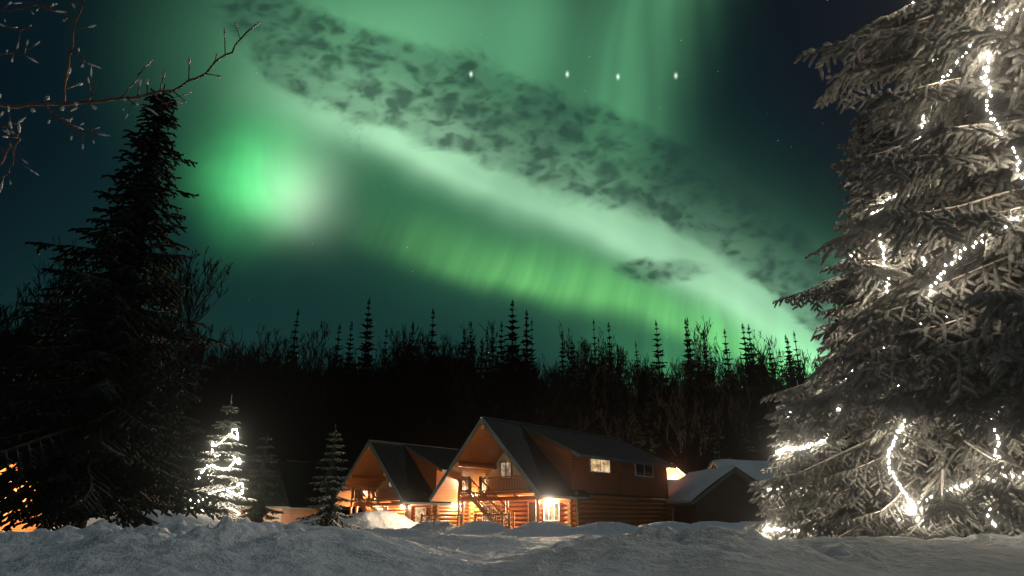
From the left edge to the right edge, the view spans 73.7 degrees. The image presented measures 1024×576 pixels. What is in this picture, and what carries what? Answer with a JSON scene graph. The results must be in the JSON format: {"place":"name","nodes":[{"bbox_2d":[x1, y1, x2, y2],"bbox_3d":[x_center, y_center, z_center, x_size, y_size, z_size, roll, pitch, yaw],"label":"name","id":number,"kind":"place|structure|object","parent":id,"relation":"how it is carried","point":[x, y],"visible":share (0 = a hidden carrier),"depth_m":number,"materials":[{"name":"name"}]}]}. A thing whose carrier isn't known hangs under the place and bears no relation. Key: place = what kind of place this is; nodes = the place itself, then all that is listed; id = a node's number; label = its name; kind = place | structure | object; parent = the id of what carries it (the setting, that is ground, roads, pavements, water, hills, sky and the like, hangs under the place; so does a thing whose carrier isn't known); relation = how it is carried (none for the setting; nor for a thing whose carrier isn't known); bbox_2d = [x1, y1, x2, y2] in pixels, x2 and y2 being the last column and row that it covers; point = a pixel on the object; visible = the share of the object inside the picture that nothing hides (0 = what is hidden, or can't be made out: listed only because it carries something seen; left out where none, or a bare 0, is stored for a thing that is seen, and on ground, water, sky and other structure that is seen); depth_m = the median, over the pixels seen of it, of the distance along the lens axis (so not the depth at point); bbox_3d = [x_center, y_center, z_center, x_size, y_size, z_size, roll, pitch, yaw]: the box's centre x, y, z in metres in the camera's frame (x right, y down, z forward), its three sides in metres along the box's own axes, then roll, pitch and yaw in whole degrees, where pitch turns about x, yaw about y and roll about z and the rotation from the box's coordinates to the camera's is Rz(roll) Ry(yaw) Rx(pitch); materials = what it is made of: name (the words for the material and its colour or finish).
{"place":"outdoors","nodes":[
{"label":"outdoors","id":0,"kind":"place"},
{"bbox_2d":[0,0,982,398],"label":"sky","id":1,"kind":"structure","parent":0,"point":[630,165],"materials":[{"name":"green"}]},
{"bbox_2d":[0,510,1023,575],"bbox_3d":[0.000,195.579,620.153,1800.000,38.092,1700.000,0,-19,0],"label":"snow ground","id":2,"kind":"structure","parent":0,"point":[383,543],"depth_m":6.76,"materials":[{"name":"white snow"}]},
{"bbox_2d":[0,462,41,531],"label":"cabin edge","id":3,"kind":"object","parent":2,"relation":"on","point":[19,528],"visible":0.02,"depth_m":33.57,"materials":[{"name":"orange"}]},
{"bbox_2d":[17,236,110,410],"bbox_3d":[-33.581,7.012,51.946,10.550,22.441,7.891,-3,-19,9],"label":"birch tree","id":4,"kind":"object","parent":2,"relation":"on","point":[50,282],"visible":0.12,"depth_m":52.63,"materials":[{"name":"black plant"}]},
{"bbox_2d":[0,84,230,531],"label":"spruce","id":5,"kind":"object","parent":2,"relation":"on","point":[88,449],"visible":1,"depth_m":21.59,"materials":[{"name":"green plant"}]},
{"bbox_2d":[20,224,211,386],"bbox_3d":[-27.760,6.332,47.796,12.441,20.975,7.322,15,-24,-37],"label":"birch tree","id":6,"kind":"object","parent":2,"relation":"on","point":[36,329],"visible":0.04,"depth_m":48.03,"materials":[{"name":"black plant"}]},
{"bbox_2d":[0,0,260,192],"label":"bare branch","id":7,"kind":"object","parent":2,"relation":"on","point":[63,105],"visible":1,"depth_m":2.60,"materials":[{"name":"brown plant"}]},
{"bbox_2d":[137,407,197,509],"bbox_3d":[-19.644,10.271,38.886,4.356,7.594,3.765,0,-19,0],"label":"conifer tree","id":8,"kind":"object","parent":2,"relation":"on","point":[169,458],"visible":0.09,"depth_m":39.01,"materials":[{"name":"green plant"}]},
{"bbox_2d":[89,240,270,509],"bbox_3d":[-22.971,6.478,46.763,11.875,20.021,6.989,10,-21,-26],"label":"birch tree","id":9,"kind":"object","parent":2,"relation":"on","point":[187,306],"visible":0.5,"depth_m":48.06,"materials":[{"name":"black plant"}]},
{"bbox_2d":[160,345,230,456],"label":"birch tree","id":10,"kind":"object","parent":2,"relation":"on","point":[204,376],"visible":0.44,"depth_m":75.09,"materials":[{"name":"black plant"}]},
{"bbox_2d":[165,310,227,438],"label":"birch tree","id":11,"kind":"object","parent":2,"relation":"on","point":[204,359],"visible":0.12,"depth_m":79.31,"materials":[{"name":"black plant"}]},
{"bbox_2d":[171,328,249,450],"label":"birch tree","id":12,"kind":"object","parent":2,"relation":"on","point":[214,367],"visible":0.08,"depth_m":81.00,"materials":[{"name":"black plant"}]},
{"bbox_2d":[184,396,257,520],"bbox_3d":[-13.984,8.605,33.029,3.733,6.925,3.522,-14,-24,35],"label":"spruce","id":13,"kind":"object","parent":2,"relation":"on","point":[224,452],"visible":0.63,"depth_m":32.82,"materials":[{"name":"white plant"}]},
{"bbox_2d":[179,341,263,457],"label":"birch tree","id":14,"kind":"object","parent":2,"relation":"on","point":[217,377],"visible":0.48,"depth_m":76.08,"materials":[{"name":"black plant"}]},
{"bbox_2d":[91,443,362,517],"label":"forest understory vegetation","id":15,"kind":"object","parent":2,"relation":"on","point":[251,453],"depth_m":76.27,"materials":[{"name":"black plant"}]},
{"bbox_2d":[172,456,289,521],"bbox_3d":[-26.607,18.765,62.183,10.100,6.300,8.000,15,-24,-37],"label":"cabin","id":16,"kind":"object","parent":2,"relation":"on","point":[280,503],"visible":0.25,"depth_m":61.64,"materials":[{"name":"wood"}]},
{"bbox_2d":[199,347,274,457],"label":"birch tree","id":17,"kind":"object","parent":2,"relation":"on","point":[222,417],"visible":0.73,"depth_m":75.31,"materials":[{"name":"black plant"}]},
{"bbox_2d":[209,329,281,440],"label":"birch tree","id":18,"kind":"object","parent":2,"relation":"on","point":[245,379],"visible":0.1,"depth_m":78.91,"materials":[{"name":"black plant"}]},
{"bbox_2d":[222,324,279,451],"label":"birch tree","id":19,"kind":"object","parent":2,"relation":"on","point":[252,359],"visible":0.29,"depth_m":80.26,"materials":[{"name":"black plant"}]},
{"bbox_2d":[231,430,283,522],"bbox_3d":[-13.729,10.564,37.064,3.097,5.748,3.336,0,-19,0],"label":"spruce","id":20,"kind":"object","parent":2,"relation":"on","point":[258,511],"visible":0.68,"depth_m":36.77,"materials":[{"name":"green plant"}]},
{"bbox_2d":[213,324,309,455],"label":"birch tree","id":21,"kind":"object","parent":2,"relation":"on","point":[274,352],"visible":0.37,"depth_m":77.94,"materials":[{"name":"black plant"}]},
{"bbox_2d":[250,355,290,480],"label":"spruce tree","id":22,"kind":"object","parent":2,"relation":"on","point":[279,453],"visible":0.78,"depth_m":68.34,"materials":[{"name":"black plant"}]},
{"bbox_2d":[237,354,304,453],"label":"birch tree","id":23,"kind":"object","parent":2,"relation":"on","point":[264,401],"visible":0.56,"depth_m":75.37,"materials":[{"name":"black plant"}]},
{"bbox_2d":[241,362,303,448],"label":"birch tree","id":24,"kind":"object","parent":2,"relation":"on","point":[254,395],"visible":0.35,"depth_m":77.30,"materials":[{"name":"black plant"}]},
{"bbox_2d":[255,361,293,459],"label":"spruce tree","id":25,"kind":"object","parent":2,"relation":"on","point":[281,438],"visible":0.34,"depth_m":75.67,"materials":[{"name":"black plant"}]},
{"bbox_2d":[243,336,319,453],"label":"birch tree","id":26,"kind":"object","parent":2,"relation":"on","point":[298,351],"visible":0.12,"depth_m":83.82,"materials":[{"name":"black plant"}]},
{"bbox_2d":[233,455,348,524],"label":"cabin","id":27,"kind":"object","parent":2,"relation":"on","point":[298,493],"visible":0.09,"depth_m":67.25,"materials":[{"name":"wood"}]},
{"bbox_2d":[278,340,333,448],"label":"birch tree","id":28,"kind":"object","parent":2,"relation":"on","point":[325,355],"visible":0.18,"depth_m":85.76,"materials":[{"name":"black plant"}]},
{"bbox_2d":[273,321,372,459],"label":"birch tree","id":29,"kind":"object","parent":2,"relation":"on","point":[318,364],"visible":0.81,"depth_m":77.67,"materials":[{"name":"black plant"}]},
{"bbox_2d":[295,425,360,528],"bbox_3d":[-10.561,11.295,40.069,3.549,6.486,3.676,0,-19,0],"label":"spruce","id":30,"kind":"object","parent":2,"relation":"on","point":[328,512],"visible":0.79,"depth_m":39.56,"materials":[{"name":"green plant"}]},
{"bbox_2d":[307,324,350,486],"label":"spruce tree","id":31,"kind":"object","parent":2,"relation":"on","point":[331,425],"visible":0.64,"depth_m":76.20,"materials":[{"name":"black plant"}]},
{"bbox_2d":[319,321,361,476],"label":"spruce tree","id":32,"kind":"object","parent":2,"relation":"on","point":[344,404],"visible":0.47,"depth_m":79.90,"materials":[{"name":"black"}]},
{"bbox_2d":[336,376,370,513],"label":"spruce tree","id":33,"kind":"object","parent":2,"relation":"on","point":[351,462],"visible":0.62,"depth_m":75.22,"materials":[{"name":"black"}]},
{"bbox_2d":[335,297,380,482],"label":"spruce tree","id":34,"kind":"object","parent":2,"relation":"on","point":[366,333],"visible":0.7,"depth_m":78.34,"materials":[{"name":"black plant"}]},
{"bbox_2d":[357,350,406,441],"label":"birch tree","id":35,"kind":"object","parent":2,"relation":"on","point":[380,371],"visible":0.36,"depth_m":78.48,"materials":[{"name":"black plant"}]},
{"bbox_2d":[344,334,427,441],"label":"birch tree","id":36,"kind":"object","parent":2,"relation":"on","point":[389,360],"visible":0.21,"depth_m":78.88,"materials":[{"name":"black plant"}]},
{"bbox_2d":[350,347,436,437],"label":"birch tree","id":37,"kind":"object","parent":2,"relation":"on","point":[396,385],"visible":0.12,"depth_m":80.06,"materials":[{"name":"black plant"}]},
{"bbox_2d":[335,440,468,525],"bbox_3d":[-7.257,18.316,62.385,10.343,7.480,18.090,-16,-25,39],"label":"cabin","id":38,"kind":"object","parent":2,"relation":"on","point":[403,479],"visible":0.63,"depth_m":58.45,"materials":[{"name":"brown wood"}]},
{"bbox_2d":[357,321,451,443],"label":"birch tree","id":39,"kind":"object","parent":2,"relation":"on","point":[400,371],"visible":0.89,"depth_m":76.68,"materials":[{"name":"black plant"}]},
{"bbox_2d":[391,325,423,444],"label":"spruce tree","id":40,"kind":"object","parent":2,"relation":"on","point":[420,437],"visible":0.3,"depth_m":78.74,"materials":[{"name":"black"}]},
{"bbox_2d":[377,325,456,444],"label":"birch tree","id":41,"kind":"object","parent":2,"relation":"on","point":[423,345],"visible":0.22,"depth_m":80.37,"materials":[{"name":"black plant"}]},
{"bbox_2d":[394,335,475,446],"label":"birch tree","id":42,"kind":"object","parent":2,"relation":"on","point":[419,365],"visible":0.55,"depth_m":78.34,"materials":[{"name":"black plant"}]},
{"bbox_2d":[420,326,477,446],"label":"birch tree","id":43,"kind":"object","parent":2,"relation":"on","point":[451,348],"visible":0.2,"depth_m":82.51,"materials":[{"name":"black plant"}]},
{"bbox_2d":[414,333,491,447],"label":"birch tree","id":44,"kind":"object","parent":2,"relation":"on","point":[436,350],"visible":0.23,"depth_m":80.58,"materials":[{"name":"black plant"}]},
{"bbox_2d":[443,328,475,448],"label":"spruce tree","id":45,"kind":"object","parent":2,"relation":"on","point":[449,441],"visible":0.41,"depth_m":76.25,"materials":[{"name":"black plant"}]},
{"bbox_2d":[442,319,515,435],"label":"birch tree","id":46,"kind":"object","parent":2,"relation":"on","point":[465,366],"visible":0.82,"depth_m":75.92,"materials":[{"name":"black plant"}]},
{"bbox_2d":[479,325,504,418],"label":"spruce tree","id":47,"kind":"object","parent":2,"relation":"on","point":[491,386],"visible":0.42,"depth_m":77.02,"materials":[{"name":"black plant"}]},
{"bbox_2d":[495,322,510,416],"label":"spruce tree","id":48,"kind":"object","parent":2,"relation":"on","point":[501,341],"visible":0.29,"depth_m":83.14,"materials":[{"name":"black plant"}]},
{"bbox_2d":[499,299,525,420],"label":"spruce tree","id":49,"kind":"object","parent":2,"relation":"on","point":[512,336],"visible":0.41,"depth_m":81.71,"materials":[{"name":"black"}]},
{"bbox_2d":[502,344,522,421],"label":"spruce tree","id":50,"kind":"object","parent":2,"relation":"on","point":[512,404],"visible":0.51,"depth_m":76.51,"materials":[{"name":"black plant"}]},
{"bbox_2d":[482,340,560,408],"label":"birch tree","id":51,"kind":"object","parent":2,"relation":"on","point":[514,343],"visible":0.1,"depth_m":84.92,"materials":[{"name":"black plant"}]},
{"bbox_2d":[513,317,539,424],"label":"spruce tree","id":52,"kind":"object","parent":2,"relation":"on","point":[528,381],"visible":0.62,"depth_m":78.27,"materials":[{"name":"black plant"}]},
{"bbox_2d":[519,308,543,416],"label":"spruce tree","id":53,"kind":"object","parent":2,"relation":"on","point":[523,341],"visible":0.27,"depth_m":84.95,"materials":[{"name":"black plant"}]},
{"bbox_2d":[420,416,676,528],"bbox_3d":[2.979,13.963,49.838,10.343,7.480,18.090,-16,-25,39],"label":"cabin","id":54,"kind":"object","parent":2,"relation":"on","point":[508,474],"visible":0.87,"depth_m":46.68,"materials":[{"name":"brown wood"}]},
{"bbox_2d":[521,352,580,429],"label":"birch tree","id":55,"kind":"object","parent":2,"relation":"on","point":[556,386],"visible":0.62,"depth_m":77.11,"materials":[{"name":"black plant"}]},
{"bbox_2d":[547,321,613,432],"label":"birch tree","id":56,"kind":"object","parent":2,"relation":"on","point":[583,345],"visible":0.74,"depth_m":77.19,"materials":[{"name":"black plant"}]},
{"bbox_2d":[555,373,611,434],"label":"birch tree","id":57,"kind":"object","parent":2,"relation":"on","point":[573,411],"visible":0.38,"depth_m":78.51,"materials":[{"name":"black plant"}]},
{"bbox_2d":[553,345,623,434],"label":"birch tree","id":58,"kind":"object","parent":2,"relation":"on","point":[602,362],"visible":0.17,"depth_m":83.70,"materials":[{"name":"black plant"}]},
{"bbox_2d":[564,359,624,433],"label":"birch tree","id":59,"kind":"object","parent":2,"relation":"on","point":[603,402],"visible":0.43,"depth_m":77.99,"materials":[{"name":"black plant"}]},
{"bbox_2d":[586,318,607,434],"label":"spruce tree","id":60,"kind":"object","parent":2,"relation":"on","point":[594,343],"visible":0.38,"depth_m":79.38,"materials":[{"name":"black plant"}]},
{"bbox_2d":[566,340,630,433],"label":"birch tree","id":61,"kind":"object","parent":2,"relation":"on","point":[610,358],"visible":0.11,"depth_m":85.19,"materials":[{"name":"black plant"}]},
{"bbox_2d":[591,337,613,434],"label":"spruce tree","id":62,"kind":"object","parent":2,"relation":"on","point":[601,383],"visible":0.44,"depth_m":76.84,"materials":[{"name":"black plant"}]},
{"bbox_2d":[593,326,648,446],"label":"birch tree","id":63,"kind":"object","parent":2,"relation":"on","point":[620,364],"visible":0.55,"depth_m":80.81,"materials":[{"name":"black plant"}]},
{"bbox_2d":[583,371,660,450],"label":"birch tree","id":64,"kind":"object","parent":2,"relation":"on","point":[603,423],"visible":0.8,"depth_m":75.82,"materials":[{"name":"black plant"}]},
{"bbox_2d":[619,364,678,448],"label":"birch tree","id":65,"kind":"object","parent":2,"relation":"on","point":[633,379],"visible":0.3,"depth_m":82.84,"materials":[{"name":"black plant"}]},
{"bbox_2d":[621,356,682,447],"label":"birch tree","id":66,"kind":"object","parent":2,"relation":"on","point":[675,376],"visible":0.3,"depth_m":83.32,"materials":[{"name":"black plant"}]},
{"bbox_2d":[637,394,667,474],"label":"spruce tree","id":67,"kind":"object","parent":2,"relation":"on","point":[647,445],"visible":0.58,"depth_m":70.90,"materials":[{"name":"black plant"}]},
{"bbox_2d":[626,354,689,459],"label":"birch tree","id":68,"kind":"object","parent":2,"relation":"on","point":[650,373],"visible":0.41,"depth_m":80.30,"materials":[{"name":"black plant"}]},
{"bbox_2d":[650,320,676,452],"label":"spruce tree","id":69,"kind":"object","parent":2,"relation":"on","point":[658,355],"visible":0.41,"depth_m":85.16,"materials":[{"name":"black plant"}]},
{"bbox_2d":[653,370,684,469],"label":"spruce tree","id":70,"kind":"object","parent":2,"relation":"on","point":[664,422],"visible":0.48,"depth_m":76.98,"materials":[{"name":"black plant"}]},
{"bbox_2d":[667,467,685,479],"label":"wall","id":71,"kind":"structure","parent":2,"relation":"on","point":[675,473],"depth_m":72.47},
{"bbox_2d":[667,405,686,473],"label":"spruce tree","id":72,"kind":"object","parent":2,"relation":"on","point":[675,443],"visible":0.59,"depth_m":74.74,"materials":[{"name":"black"}]},
{"bbox_2d":[644,359,718,473],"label":"birch tree","id":73,"kind":"object","parent":2,"relation":"on","point":[694,417],"visible":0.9,"depth_m":75.87,"materials":[{"name":"black plant"}]},
{"bbox_2d":[680,333,705,473],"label":"spruce tree","id":74,"kind":"object","parent":2,"relation":"on","point":[687,350],"visible":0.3,"depth_m":81.81,"materials":[{"name":"black"}]},
{"bbox_2d":[679,318,706,467],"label":"spruce tree","id":75,"kind":"object","parent":2,"relation":"on","point":[689,340],"visible":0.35,"depth_m":81.76,"materials":[{"name":"black plant"}]},
{"bbox_2d":[670,358,728,469],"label":"birch tree","id":76,"kind":"object","parent":2,"relation":"on","point":[700,416],"visible":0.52,"depth_m":77.78,"materials":[{"name":"black plant"}]},
{"bbox_2d":[693,406,708,471],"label":"spruce tree","id":77,"kind":"object","parent":2,"relation":"on","point":[703,463],"visible":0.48,"depth_m":75.22,"materials":[{"name":"black plant"}]},
{"bbox_2d":[655,315,753,455],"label":"birch tree","id":78,"kind":"object","parent":2,"relation":"on","point":[712,390],"visible":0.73,"depth_m":77.92,"materials":[{"name":"black plant"}]},
{"bbox_2d":[684,345,744,458],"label":"birch tree","id":79,"kind":"object","parent":2,"relation":"on","point":[715,362],"visible":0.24,"depth_m":81.92,"materials":[{"name":"black plant"}]},
{"bbox_2d":[696,337,732,465],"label":"spruce tree","id":80,"kind":"object","parent":2,"relation":"on","point":[705,356],"visible":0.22,"depth_m":78.83,"materials":[{"name":"black plant"}]},
{"bbox_2d":[666,466,770,523],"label":"shed","id":81,"kind":"structure","parent":2,"relation":"on","point":[721,494],"depth_m":49.25,"materials":[{"name":"wood"}]},
{"bbox_2d":[713,417,726,459],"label":"spruce tree","id":82,"kind":"object","parent":2,"relation":"on","point":[719,450],"visible":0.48,"depth_m":62.66,"materials":[{"name":"black plant"}]},
{"bbox_2d":[704,345,737,468],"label":"spruce tree","id":83,"kind":"object","parent":2,"relation":"on","point":[728,446],"visible":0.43,"depth_m":76.76,"materials":[{"name":"black plant"}]},
{"bbox_2d":[694,377,765,459],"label":"birch tree","id":84,"kind":"object","parent":2,"relation":"on","point":[734,405],"visible":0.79,"depth_m":75.69,"materials":[{"name":"black plant"}]},
{"bbox_2d":[714,349,749,452],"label":"birch tree","id":85,"kind":"object","parent":2,"relation":"on","point":[725,364],"visible":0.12,"depth_m":84.05,"materials":[{"name":"black plant"}]},
{"bbox_2d":[707,459,774,481],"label":"snowy roof","id":86,"kind":"structure","parent":2,"relation":"on","point":[751,468],"depth_m":60.19,"materials":[{"name":"snow"}]},
{"bbox_2d":[731,376,757,460],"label":"spruce tree","id":87,"kind":"object","parent":2,"relation":"on","point":[745,448],"visible":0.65,"depth_m":75.13,"materials":[{"name":"black"}]},
{"bbox_2d":[735,324,758,459],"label":"spruce tree","id":88,"kind":"object","parent":2,"relation":"on","point":[743,332],"visible":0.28,"depth_m":82.75,"materials":[{"name":"black"}]},
{"bbox_2d":[730,372,787,454],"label":"birch tree","id":89,"kind":"object","parent":2,"relation":"on","point":[753,413],"visible":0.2,"depth_m":77.52,"materials":[{"name":"black plant"}]},
{"bbox_2d":[741,324,779,460],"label":"spruce tree","id":90,"kind":"object","parent":2,"relation":"on","point":[755,441],"visible":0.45,"depth_m":78.39,"materials":[{"name":"black plant"}]},
{"bbox_2d":[750,369,770,460],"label":"spruce tree","id":91,"kind":"object","parent":2,"relation":"on","point":[761,447],"visible":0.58,"depth_m":75.14,"materials":[{"name":"black plant"}]},
{"bbox_2d":[726,351,804,460],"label":"birch tree","id":92,"kind":"object","parent":2,"relation":"on","point":[760,386],"visible":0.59,"depth_m":76.46,"materials":[{"name":"black plant"}]},
{"bbox_2d":[754,358,782,461],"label":"spruce tree","id":93,"kind":"object","parent":2,"relation":"on","point":[768,441],"visible":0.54,"depth_m":75.43,"materials":[{"name":"black plant"}]},
{"bbox_2d":[733,329,809,448],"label":"birch tree","id":94,"kind":"object","parent":2,"relation":"on","point":[764,365],"visible":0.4,"depth_m":79.86,"materials":[{"name":"black plant"}]},
{"bbox_2d":[759,365,811,439],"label":"birch tree","id":95,"kind":"object","parent":2,"relation":"on","point":[774,408],"visible":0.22,"depth_m":75.91,"materials":[{"name":"black plant"}]},
{"bbox_2d":[742,380,859,539],"bbox_3d":[7.621,4.876,17.448,3.659,5.081,3.440,-8,-21,22],"label":"frosted spruce","id":96,"kind":"object","parent":2,"relation":"on","point":[784,514],"visible":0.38,"depth_m":17.10,"materials":[{"name":"grey plant"}]},
{"bbox_2d":[775,349,841,411],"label":"birch tree","id":97,"kind":"object","parent":2,"relation":"on","point":[804,359],"visible":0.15,"depth_m":78.80,"materials":[{"name":"black plant"}]},
{"bbox_2d":[747,101,1023,539],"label":"frosted spruce","id":98,"kind":"object","parent":2,"relation":"on","point":[926,462],"visible":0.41,"depth_m":14.18,"materials":[{"name":"grey plant"}]},
{"bbox_2d":[877,211,919,521],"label":"string lights","id":99,"kind":"object","parent":98,"relation":"on","point":[905,494],"visible":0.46,"depth_m":13.18,"materials":[{"name":"white plastic"}]},
{"bbox_2d":[763,0,1023,448],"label":"frosted spruce","id":100,"kind":"object","parent":2,"relation":"on","point":[960,175],"visible":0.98,"depth_m":9.13,"materials":[{"name":"grey plant"}]},
{"bbox_2d":[912,2,1023,324],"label":"string lights","id":101,"kind":"object","parent":100,"relation":"attached to","point":[1011,218],"visible":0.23,"depth_m":8.83,"materials":[{"name":"white plastic"}]},
{"bbox_2d":[981,3,1023,177],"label":"string lights","id":102,"kind":"object","parent":100,"relation":"attached to","point":[986,71],"visible":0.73,"depth_m":8.33,"materials":[{"name":"white plastic"}]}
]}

